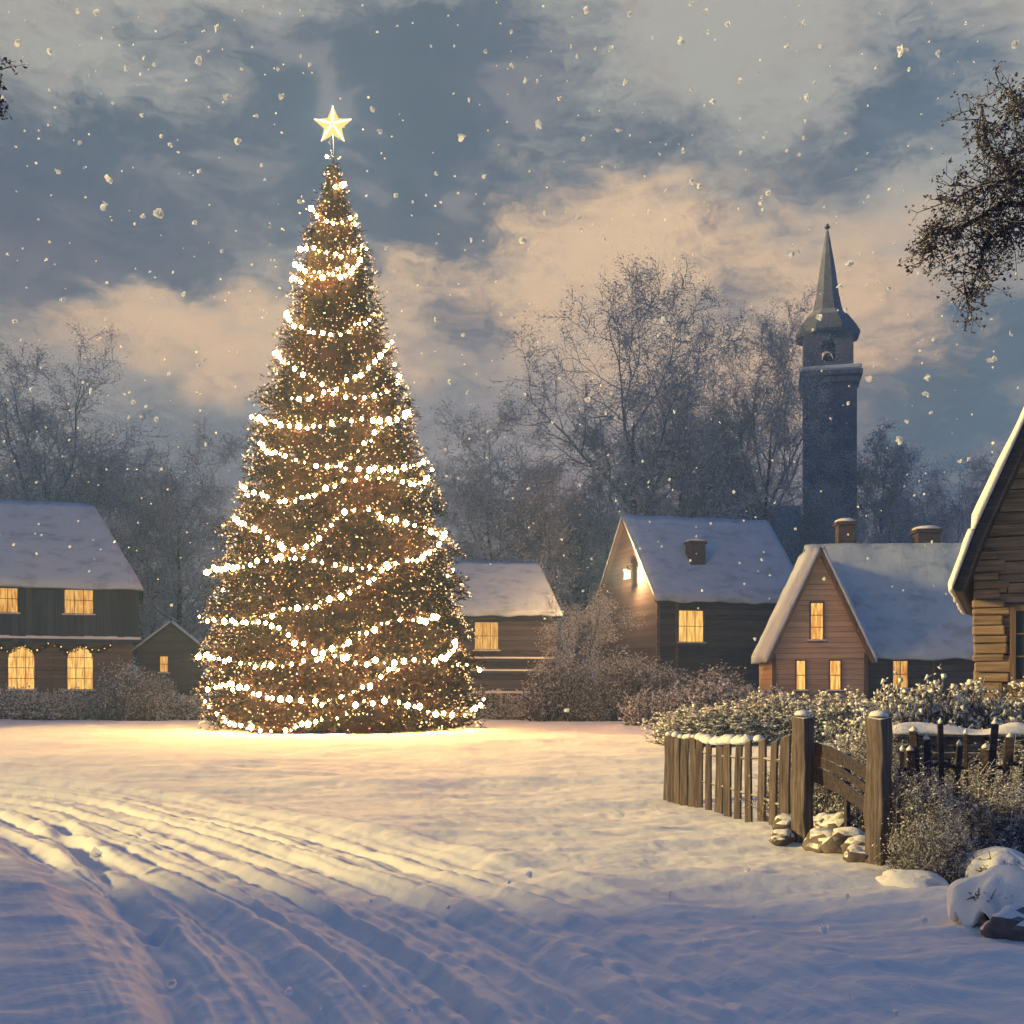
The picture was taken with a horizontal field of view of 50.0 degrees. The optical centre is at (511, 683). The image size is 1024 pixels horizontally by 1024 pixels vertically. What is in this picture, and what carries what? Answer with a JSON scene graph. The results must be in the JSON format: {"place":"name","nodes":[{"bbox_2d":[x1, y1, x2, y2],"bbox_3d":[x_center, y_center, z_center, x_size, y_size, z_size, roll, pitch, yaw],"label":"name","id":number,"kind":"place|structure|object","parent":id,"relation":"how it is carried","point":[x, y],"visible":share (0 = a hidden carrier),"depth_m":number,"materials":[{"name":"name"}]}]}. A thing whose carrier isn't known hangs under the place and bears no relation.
{"place":"outdoors","nodes":[
{"label":"outdoors","id":0,"kind":"place"},
{"bbox_2d":[0,0,1018,1015],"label":"falling snow","id":1,"kind":"structure","parent":0,"point":[618,813],"depth_m":11.02,"materials":[{"name":"snow"}]},
{"bbox_2d":[0,692,1023,1023],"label":"snow ground","id":2,"kind":"structure","parent":0,"point":[240,864],"depth_m":8.72,"materials":[{"name":"snow"}]},
{"bbox_2d":[0,56,28,119],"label":"overhanging tree","id":3,"kind":"object","parent":2,"relation":"on","point":[3,88],"visible":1,"depth_m":8.07,"materials":[{"name":"brown plant"}]},
{"bbox_2d":[0,445,139,577],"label":"bare tree","id":4,"kind":"object","parent":2,"relation":"on","point":[25,467],"visible":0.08,"depth_m":84.31,"materials":[{"name":"grey plant"}]},
{"bbox_2d":[0,500,143,701],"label":"timber house","id":5,"kind":"structure","parent":2,"relation":"on","point":[54,592],"depth_m":57.30,"materials":[{"name":"brown wood"}]},
{"bbox_2d":[0,588,20,614],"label":"window","id":6,"kind":"structure","parent":5,"relation":"in","point":[9,597],"depth_m":55.96,"materials":[{"name":"yellow"}]},
{"bbox_2d":[6,645,36,691],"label":"window","id":7,"kind":"structure","parent":5,"relation":"in","point":[21,664],"depth_m":56.44,"materials":[{"name":"yellow"}]},
{"bbox_2d":[0,642,111,655],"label":"garland","id":8,"kind":"object","parent":5,"relation":"attached to","point":[46,646],"depth_m":56.80,"materials":[{"name":"brown plant"}]},
{"bbox_2d":[62,590,95,616],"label":"window","id":9,"kind":"structure","parent":5,"relation":"in","point":[75,602],"depth_m":57.02,"materials":[{"name":"yellow"}]},
{"bbox_2d":[66,646,95,691],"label":"window","id":10,"kind":"structure","parent":5,"relation":"in","point":[79,664],"depth_m":57.33,"materials":[{"name":"yellow"}]},
{"bbox_2d":[0,683,214,720],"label":"hedge","id":11,"kind":"object","parent":2,"relation":"on","point":[16,705],"visible":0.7,"depth_m":52.54,"materials":[{"name":"plant"}]},
{"bbox_2d":[0,318,225,635],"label":"bare tree","id":12,"kind":"object","parent":2,"relation":"on","point":[61,496],"visible":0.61,"depth_m":73.70,"materials":[{"name":"grey plant"}]},
{"bbox_2d":[0,390,238,664],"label":"bare tree","id":13,"kind":"object","parent":2,"relation":"on","point":[98,496],"visible":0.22,"depth_m":78.15,"materials":[{"name":"grey plant"}]},
{"bbox_2d":[73,655,166,720],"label":"snowy shrub","id":14,"kind":"object","parent":2,"relation":"on","point":[122,708],"visible":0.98,"depth_m":51.97,"materials":[{"name":"plant"}]},
{"bbox_2d":[137,671,175,719],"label":"snowy shrub","id":15,"kind":"object","parent":2,"relation":"on","point":[164,686],"visible":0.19,"depth_m":53.86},
{"bbox_2d":[133,620,209,709],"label":"gabled shed","id":16,"kind":"structure","parent":2,"relation":"on","point":[164,649],"depth_m":60.51,"materials":[{"name":"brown wood"}]},
{"bbox_2d":[157,655,170,674],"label":"window","id":17,"kind":"structure","parent":16,"relation":"in","point":[163,659],"depth_m":60.39,"materials":[{"name":"yellow"}]},
{"bbox_2d":[91,413,257,677],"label":"bare tree","id":18,"kind":"object","parent":2,"relation":"on","point":[179,619],"visible":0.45,"depth_m":71.72,"materials":[{"name":"grey plant"}]},
{"bbox_2d":[183,158,492,733],"bbox_3d":[-6.532,-8.905,41.422,11.715,21.811,11.496,0,0,0],"label":"christmas tree","id":19,"kind":"object","parent":2,"relation":"on","point":[417,677],"visible":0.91,"depth_m":38.96,"materials":[{"name":"green plant"}]},
{"bbox_2d":[206,666,398,706],"bbox_3d":[-7.667,0.082,37.401,7.280,1.359,2.219,0,0,14],"label":"light garland","id":20,"kind":"object","parent":19,"relation":"attached to","point":[280,699],"visible":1,"depth_m":36.74,"materials":[{"name":"white glass"}]},
{"bbox_2d":[198,614,439,655],"bbox_3d":[-6.915,-1.682,38.051,8.720,1.535,2.911,0,0,0],"label":"light garland","id":21,"kind":"object","parent":19,"relation":"attached to","point":[373,629],"visible":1,"depth_m":37.20,"materials":[{"name":"white glass"}]},
{"bbox_2d":[290,264,351,283],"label":"light garland","id":22,"kind":"object","parent":19,"relation":"attached to","point":[300,281],"visible":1,"depth_m":40.08,"materials":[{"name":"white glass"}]},
{"bbox_2d":[204,531,446,575],"bbox_3d":[-6.587,-4.739,38.552,8.782,1.900,3.542,0,0,-6],"label":"light garland","id":23,"kind":"object","parent":19,"relation":"attached to","point":[233,567],"visible":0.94,"depth_m":37.80,"materials":[{"name":"white glass"}]},
{"bbox_2d":[196,639,456,668],"bbox_3d":[-6.458,-1.072,38.238,9.402,1.168,3.805,0,0,-8],"label":"light garland","id":24,"kind":"object","parent":19,"relation":"attached to","point":[375,659],"visible":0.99,"depth_m":37.36,"materials":[{"name":"white glass"}]},
{"bbox_2d":[264,564,389,617],"bbox_3d":[-6.224,-3.156,36.957,4.248,1.914,0.893,0,0,-8],"label":"light garland","id":25,"kind":"object","parent":19,"relation":"attached to","point":[330,599],"visible":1,"depth_m":37.01,"materials":[{"name":"white glass"}]},
{"bbox_2d":[293,257,361,279],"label":"light garland","id":26,"kind":"object","parent":19,"relation":"attached to","point":[322,276],"visible":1,"depth_m":40.03,"materials":[{"name":"white glass"}]},
{"bbox_2d":[250,413,410,429],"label":"light garland","id":27,"kind":"object","parent":19,"relation":"attached to","point":[331,423],"visible":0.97,"depth_m":38.84,"materials":[{"name":"white glass"}]},
{"bbox_2d":[284,311,378,336],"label":"light garland","id":28,"kind":"object","parent":19,"relation":"attached to","point":[301,326],"visible":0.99,"depth_m":39.73,"materials":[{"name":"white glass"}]},
{"bbox_2d":[314,105,351,154],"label":"star","id":29,"kind":"object","parent":19,"relation":"attached to","point":[332,124],"visible":1,"depth_m":41.44,"materials":[{"name":"yellow metal"}]},
{"bbox_2d":[298,245,367,257],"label":"light garland","id":30,"kind":"object","parent":19,"relation":"attached to","point":[300,249],"visible":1,"depth_m":40.25,"materials":[{"name":"white glass"}]},
{"bbox_2d":[309,206,356,225],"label":"light garland","id":31,"kind":"object","parent":19,"relation":"attached to","point":[316,215],"visible":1,"depth_m":40.68,"materials":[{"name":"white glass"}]},
{"bbox_2d":[273,340,393,391],"bbox_3d":[-6.674,-11.622,39.939,4.543,2.566,2.358,0,0,0],"label":"light garland","id":32,"kind":"object","parent":19,"relation":"attached to","point":[380,355],"visible":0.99,"depth_m":39.05,"materials":[{"name":"white glass"}]},
{"bbox_2d":[240,475,430,502],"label":"light garland","id":33,"kind":"object","parent":19,"relation":"attached to","point":[326,488],"visible":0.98,"depth_m":38.35,"materials":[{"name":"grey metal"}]},
{"bbox_2d":[275,363,400,384],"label":"light garland","id":34,"kind":"object","parent":19,"relation":"attached to","point":[394,366],"visible":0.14,"depth_m":42.31,"materials":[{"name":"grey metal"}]},
{"bbox_2d":[233,508,445,551],"bbox_3d":[-6.383,-5.348,39.011,8.050,1.758,3.772,0,0,0],"label":"light garland","id":35,"kind":"object","parent":19,"relation":"attached to","point":[281,546],"visible":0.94,"depth_m":37.95,"materials":[{"name":"white glass"}]},
{"bbox_2d":[195,150,484,732],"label":"fairy lights","id":36,"kind":"object","parent":19,"relation":"attached to","point":[334,516],"visible":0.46,"depth_m":39.09},
{"bbox_2d":[291,390,388,400],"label":"light garland","id":37,"kind":"object","parent":19,"relation":"attached to","point":[333,394],"visible":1,"depth_m":38.89,"materials":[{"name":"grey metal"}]},
{"bbox_2d":[333,182,346,187],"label":"light garland","id":38,"kind":"object","parent":19,"relation":"attached to","point":[342,184],"visible":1,"depth_m":41.08,"materials":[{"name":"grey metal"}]},
{"bbox_2d":[258,442,428,472],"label":"light garland","id":39,"kind":"object","parent":19,"relation":"attached to","point":[369,469],"visible":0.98,"depth_m":38.17,"materials":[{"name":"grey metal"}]},
{"bbox_2d":[204,698,486,732],"bbox_3d":[-5.647,1.071,37.900,10.116,1.200,3.725,0,0,-9],"label":"light garland","id":40,"kind":"object","parent":19,"relation":"attached to","point":[384,701],"visible":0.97,"depth_m":37.28,"materials":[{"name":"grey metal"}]},
{"bbox_2d":[339,410,409,466],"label":"light garland","id":41,"kind":"object","parent":19,"relation":"attached to","point":[406,412],"visible":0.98,"depth_m":38.92,"materials":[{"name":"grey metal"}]},
{"bbox_2d":[433,560,562,707],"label":"cottage","id":42,"kind":"structure","parent":2,"relation":"on","point":[502,614],"depth_m":62.29,"materials":[{"name":"brown wood"}]},
{"bbox_2d":[473,621,500,651],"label":"window","id":43,"kind":"structure","parent":42,"relation":"in","point":[487,632],"depth_m":62.17,"materials":[{"name":"yellow"}]},
{"bbox_2d":[133,539,870,695],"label":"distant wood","id":44,"kind":"object","parent":2,"relation":"on","point":[250,555],"visible":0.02,"depth_m":124.81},
{"bbox_2d":[482,688,530,717],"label":"fence","id":45,"kind":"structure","parent":2,"relation":"on","point":[488,692],"depth_m":53.49,"materials":[{"name":"brown wood"}]},
{"bbox_2d":[459,685,560,719],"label":"hedge","id":46,"kind":"object","parent":2,"relation":"on","point":[510,711],"visible":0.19,"depth_m":53.36,"materials":[{"name":"plant"}]},
{"bbox_2d":[418,386,642,673],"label":"bare tree","id":47,"kind":"object","parent":2,"relation":"on","point":[463,491],"visible":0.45,"depth_m":76.25,"materials":[{"name":"grey plant"}]},
{"bbox_2d":[430,414,685,688],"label":"bare tree","id":48,"kind":"object","parent":2,"relation":"on","point":[599,486],"visible":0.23,"depth_m":78.64,"materials":[{"name":"grey plant"}]},
{"bbox_2d":[513,648,611,721],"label":"snowy shrub","id":49,"kind":"object","parent":2,"relation":"on","point":[546,696],"visible":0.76,"depth_m":50.23,"materials":[{"name":"plant"}]},
{"bbox_2d":[531,580,644,699],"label":"frosted shrub tree","id":50,"kind":"object","parent":2,"relation":"on","point":[600,638],"visible":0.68,"depth_m":51.91,"materials":[{"name":"grey plant"}]},
{"bbox_2d":[556,674,620,721],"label":"snowy shrub","id":51,"kind":"object","parent":2,"relation":"on","point":[596,698],"visible":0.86,"depth_m":49.48,"materials":[{"name":"plant"}]},
{"bbox_2d":[591,651,683,720],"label":"snowy shrub","id":52,"kind":"object","parent":2,"relation":"on","point":[641,679],"visible":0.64,"depth_m":49.83,"materials":[{"name":"plant"}]},
{"bbox_2d":[471,246,809,627],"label":"bare tree","id":53,"kind":"object","parent":2,"relation":"on","point":[689,451],"visible":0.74,"depth_m":75.42,"materials":[{"name":"grey plant"}]},
{"bbox_2d":[626,659,695,701],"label":"snowy shrub","id":54,"kind":"object","parent":2,"relation":"on","point":[670,681],"visible":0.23,"depth_m":51.55,"materials":[{"name":"plant"}]},
{"bbox_2d":[552,339,808,624],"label":"bare tree","id":55,"kind":"object","parent":2,"relation":"on","point":[659,486],"visible":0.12,"depth_m":83.22,"materials":[{"name":"grey plant"}]},
{"bbox_2d":[592,515,793,696],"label":"house","id":56,"kind":"structure","parent":2,"relation":"on","point":[725,622],"depth_m":57.78,"materials":[{"name":"brown wood"}]},
{"bbox_2d":[623,564,636,579],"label":"wall lantern","id":57,"kind":"object","parent":56,"relation":"attached to","point":[626,569],"depth_m":58.35,"materials":[{"name":"glass"}]},
{"bbox_2d":[677,609,706,644],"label":"window","id":58,"kind":"structure","parent":56,"relation":"in","point":[691,621],"depth_m":56.48,"materials":[{"name":"yellow"}]},
{"bbox_2d":[616,673,802,725],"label":"hedge","id":59,"kind":"object","parent":2,"relation":"on","point":[704,698],"visible":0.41,"depth_m":42.23,"materials":[{"name":"plant"}]},
{"bbox_2d":[671,659,754,699],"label":"snowy shrub","id":60,"kind":"object","parent":2,"relation":"on","point":[711,677],"visible":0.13,"depth_m":45.71,"materials":[{"name":"plant"}]},
{"bbox_2d":[663,731,791,824],"bbox_3d":[2.874,1.256,14.482,0.483,1.390,4.802,0,0,-8],"label":"picket fence","id":61,"kind":"object","parent":2,"relation":"on","point":[684,781],"visible":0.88,"depth_m":14.88,"materials":[{"name":"brown wood"}]},
{"bbox_2d":[653,392,820,560],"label":"bare tree","id":62,"kind":"object","parent":2,"relation":"on","point":[753,462],"visible":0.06,"depth_m":84.09,"materials":[{"name":"grey plant"}]},
{"bbox_2d":[666,282,861,560],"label":"bare tree","id":63,"kind":"object","parent":2,"relation":"on","point":[764,506],"visible":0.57,"depth_m":77.01,"materials":[{"name":"grey plant"}]},
{"bbox_2d":[637,684,925,747],"bbox_3d":[8.022,0.903,31.006,8.963,1.827,2.782,0,0,0],"label":"hedge","id":64,"kind":"object","parent":2,"relation":"on","point":[770,723],"visible":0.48,"depth_m":30.62,"materials":[{"name":"plant"}]},
{"bbox_2d":[771,813,791,830],"bbox_3d":[2.982,1.535,11.895,0.358,0.268,0.356,0,0,-7],"label":"rock","id":65,"kind":"object","parent":2,"relation":"on","point":[782,821],"visible":0.32,"depth_m":11.79,"materials":[{"name":"grey stone"}]},
{"bbox_2d":[768,829,796,845],"bbox_3d":[2.753,1.568,11.209,0.279,0.178,0.257,0,0,-15],"label":"rock","id":66,"kind":"object","parent":2,"relation":"on","point":[782,837],"visible":1,"depth_m":11.12,"materials":[{"name":"grey stone"}]},
{"bbox_2d":[741,735,839,821],"bbox_3d":[3.431,1.229,13.579,1.222,1.245,1.404,0,0,10],"label":"bramble","id":67,"kind":"object","parent":2,"relation":"on","point":[767,805],"visible":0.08,"depth_m":13.45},
{"bbox_2d":[726,223,862,558],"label":"church","id":68,"kind":"structure","parent":2,"relation":"on","point":[846,371],"depth_m":93.01,"materials":[{"name":"stone"}]},
{"bbox_2d":[790,710,814,843],"bbox_3d":[2.968,1.066,11.222,0.194,1.596,0.187,0,0,-38],"label":"gate post","id":69,"kind":"object","parent":2,"relation":"on","point":[802,776],"visible":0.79,"depth_m":11.16,"materials":[{"name":"brown wood"}]},
{"bbox_2d":[802,826,832,852],"bbox_3d":[3.131,1.571,10.908,0.410,0.279,0.402,0,0,-22],"label":"rock","id":70,"kind":"object","parent":2,"relation":"on","point":[814,839],"visible":0.49,"depth_m":10.83,"materials":[{"name":"grey stone"}]},
{"bbox_2d":[813,812,826,827],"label":"rock","id":71,"kind":"object","parent":2,"relation":"on","point":[818,819],"visible":0.2,"depth_m":11.70,"materials":[{"name":"grey stone"}]},
{"bbox_2d":[777,727,866,815],"bbox_3d":[3.920,1.148,13.086,1.579,1.311,1.374,0,0,29],"label":"bramble","id":72,"kind":"object","parent":2,"relation":"on","point":[821,790],"visible":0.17,"depth_m":12.89,"materials":[{"name":"plant"}]},
{"bbox_2d":[750,451,898,565],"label":"bare tree","id":73,"kind":"object","parent":2,"relation":"on","point":[811,529],"visible":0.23,"depth_m":83.19,"materials":[{"name":"grey plant"}]},
{"bbox_2d":[820,811,861,829],"bbox_3d":[3.476,1.532,11.599,0.469,0.397,0.538,0,0,-34],"label":"rock","id":74,"kind":"object","parent":2,"relation":"on","point":[833,821],"visible":0.35,"depth_m":11.45,"materials":[{"name":"grey stone"}]},
{"bbox_2d":[821,826,864,853],"bbox_3d":[3.237,1.556,10.623,0.476,0.350,0.436,0,0,19],"label":"rock","id":75,"kind":"object","parent":2,"relation":"on","point":[835,840],"visible":0.48,"depth_m":10.49,"materials":[{"name":"grey stone"}]},
{"bbox_2d":[841,835,864,853],"bbox_3d":[3.259,1.529,10.199,0.387,0.260,0.389,0,0,22],"label":"rock","id":76,"kind":"object","parent":2,"relation":"on","point":[858,840],"visible":0.25,"depth_m":10.12,"materials":[{"name":"grey stone"}]},
{"bbox_2d":[842,844,867,862],"bbox_3d":[3.076,1.534,9.746,0.272,0.195,0.288,0,0,6],"label":"rock","id":77,"kind":"object","parent":2,"relation":"on","point":[854,853],"visible":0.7,"depth_m":9.68,"materials":[{"name":"grey stone"}]},
{"bbox_2d":[751,518,977,712],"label":"gabled cottage","id":78,"kind":"structure","parent":2,"relation":"on","point":[855,620],"depth_m":43.74,"materials":[{"name":"brown wood"}]},
{"bbox_2d":[793,660,808,692],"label":"window","id":79,"kind":"structure","parent":78,"relation":"in","point":[800,665],"depth_m":43.49,"materials":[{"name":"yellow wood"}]},
{"bbox_2d":[807,602,826,642],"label":"window","id":80,"kind":"structure","parent":78,"relation":"in","point":[816,609],"depth_m":43.44,"materials":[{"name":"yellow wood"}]},
{"bbox_2d":[827,660,844,692],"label":"window","id":81,"kind":"structure","parent":78,"relation":"in","point":[835,666],"depth_m":43.40,"materials":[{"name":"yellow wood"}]},
{"bbox_2d":[889,660,910,690],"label":"window","id":82,"kind":"structure","parent":78,"relation":"in","point":[902,666],"depth_m":43.75,"materials":[{"name":"yellow"}]},
{"bbox_2d":[818,719,934,825],"bbox_3d":[4.224,1.051,12.371,1.403,1.376,1.222,0,0,-42],"label":"bramble","id":83,"kind":"object","parent":2,"relation":"on","point":[863,756],"visible":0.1,"depth_m":12.35,"materials":[{"name":"plant"}]},
{"bbox_2d":[863,710,892,865],"bbox_3d":[3.215,1.030,9.621,0.194,1.597,0.194,0,0,-38],"label":"gate post","id":84,"kind":"object","parent":2,"relation":"on","point":[877,810],"visible":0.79,"depth_m":9.56,"materials":[{"name":"brown wood"}]},
{"bbox_2d":[813,742,865,826],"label":"broken gate","id":85,"kind":"structure","parent":84,"relation":"attached to","point":[847,792],"depth_m":10.77,"materials":[{"name":"brown wood"}]},
{"bbox_2d":[808,416,966,542],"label":"bare tree","id":86,"kind":"object","parent":2,"relation":"on","point":[896,473],"visible":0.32,"depth_m":87.31,"materials":[{"name":"grey plant"}]},
{"bbox_2d":[826,744,982,838],"bbox_3d":[4.068,1.152,11.222,1.579,1.049,1.374,0,0,0],"label":"bramble","id":87,"kind":"object","parent":2,"relation":"on","point":[858,812],"visible":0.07,"depth_m":11.24,"materials":[{"name":"plant"}]},
{"bbox_2d":[875,869,948,887],"bbox_3d":[3.186,1.566,8.761,0.365,0.186,0.561,0,0,-29],"label":"snowy rock","id":88,"kind":"object","parent":2,"relation":"on","point":[900,878],"visible":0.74,"depth_m":8.64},
{"bbox_2d":[819,664,1023,780],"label":"hedge","id":89,"kind":"object","parent":2,"relation":"on","point":[957,712],"visible":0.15,"depth_m":17.03,"materials":[{"name":"plant"}]},
{"bbox_2d":[841,445,1001,543],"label":"bare tree","id":90,"kind":"object","parent":2,"relation":"on","point":[935,498],"visible":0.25,"depth_m":73.81,"materials":[{"name":"grey plant"}]},
{"bbox_2d":[872,758,976,869],"bbox_3d":[3.622,1.142,9.612,0.947,0.983,1.088,0,0,15],"label":"bramble","id":91,"kind":"object","parent":2,"relation":"on","point":[906,818],"visible":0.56,"depth_m":9.46,"materials":[{"name":"plant"}]},
{"bbox_2d":[875,807,986,883],"bbox_3d":[3.429,1.327,8.942,0.877,0.656,0.764,0,0,-4],"label":"bramble","id":92,"kind":"object","parent":2,"relation":"on","point":[949,868],"visible":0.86,"depth_m":8.83,"materials":[{"name":"plant"}]},
{"bbox_2d":[896,766,993,827],"bbox_3d":[4.657,1.282,11.968,1.527,0.813,1.754,0,0,-19],"label":"bramble","id":93,"kind":"object","parent":2,"relation":"on","point":[949,787],"visible":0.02,"depth_m":11.64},
{"bbox_2d":[892,722,1023,787],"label":"fence","id":94,"kind":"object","parent":2,"relation":"on","point":[953,735],"depth_m":12.54,"materials":[{"name":"wood"}]},
{"bbox_2d":[898,60,1023,333],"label":"overhanging tree","id":95,"kind":"object","parent":2,"relation":"on","point":[1010,180],"visible":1,"depth_m":8.96,"materials":[{"name":"brown plant"}]},
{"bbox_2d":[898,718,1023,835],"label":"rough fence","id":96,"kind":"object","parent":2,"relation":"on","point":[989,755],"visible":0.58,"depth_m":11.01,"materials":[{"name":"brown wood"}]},
{"bbox_2d":[923,759,1023,853],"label":"bramble","id":97,"kind":"object","parent":2,"relation":"on","point":[999,832],"visible":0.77,"depth_m":10.04,"materials":[{"name":"plant"}]},
{"bbox_2d":[935,761,1022,829],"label":"bramble","id":98,"kind":"object","parent":2,"relation":"on","point":[976,783],"visible":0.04,"depth_m":11.84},
{"bbox_2d":[938,735,1023,818],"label":"bramble","id":99,"kind":"object","parent":2,"relation":"on","point":[1000,762],"visible":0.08,"depth_m":12.03,"materials":[{"name":"plant"}]},
{"bbox_2d":[947,865,1023,926],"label":"snow laden bush","id":100,"kind":"object","parent":2,"relation":"on","point":[988,893],"visible":0.84,"depth_m":7.24,"materials":[{"name":"snow"}]},
{"bbox_2d":[948,407,1023,714],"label":"log cabin","id":101,"kind":"object","parent":2,"relation":"on","point":[986,586],"visible":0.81,"depth_m":19.73,"materials":[{"name":"brown wood"}]},
{"bbox_2d":[1007,605,1023,688],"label":"window","id":102,"kind":"structure","parent":101,"relation":"in","point":[1016,611],"depth_m":19.65,"materials":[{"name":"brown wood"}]},
{"bbox_2d":[960,845,1023,877],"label":"snowy rock","id":103,"kind":"object","parent":2,"relation":"on","point":[995,855],"visible":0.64,"depth_m":8.63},
{"bbox_2d":[980,904,1023,940],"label":"snowy rock","id":104,"kind":"object","parent":2,"relation":"on","point":[1006,922],"visible":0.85,"depth_m":6.89,"materials":[{"name":"grey stone"}]},
{"bbox_2d":[0,0,1023,690],"label":"sky","id":105,"kind":"structure","parent":0,"point":[743,253],"materials":[{"name":"blue"}]}
]}

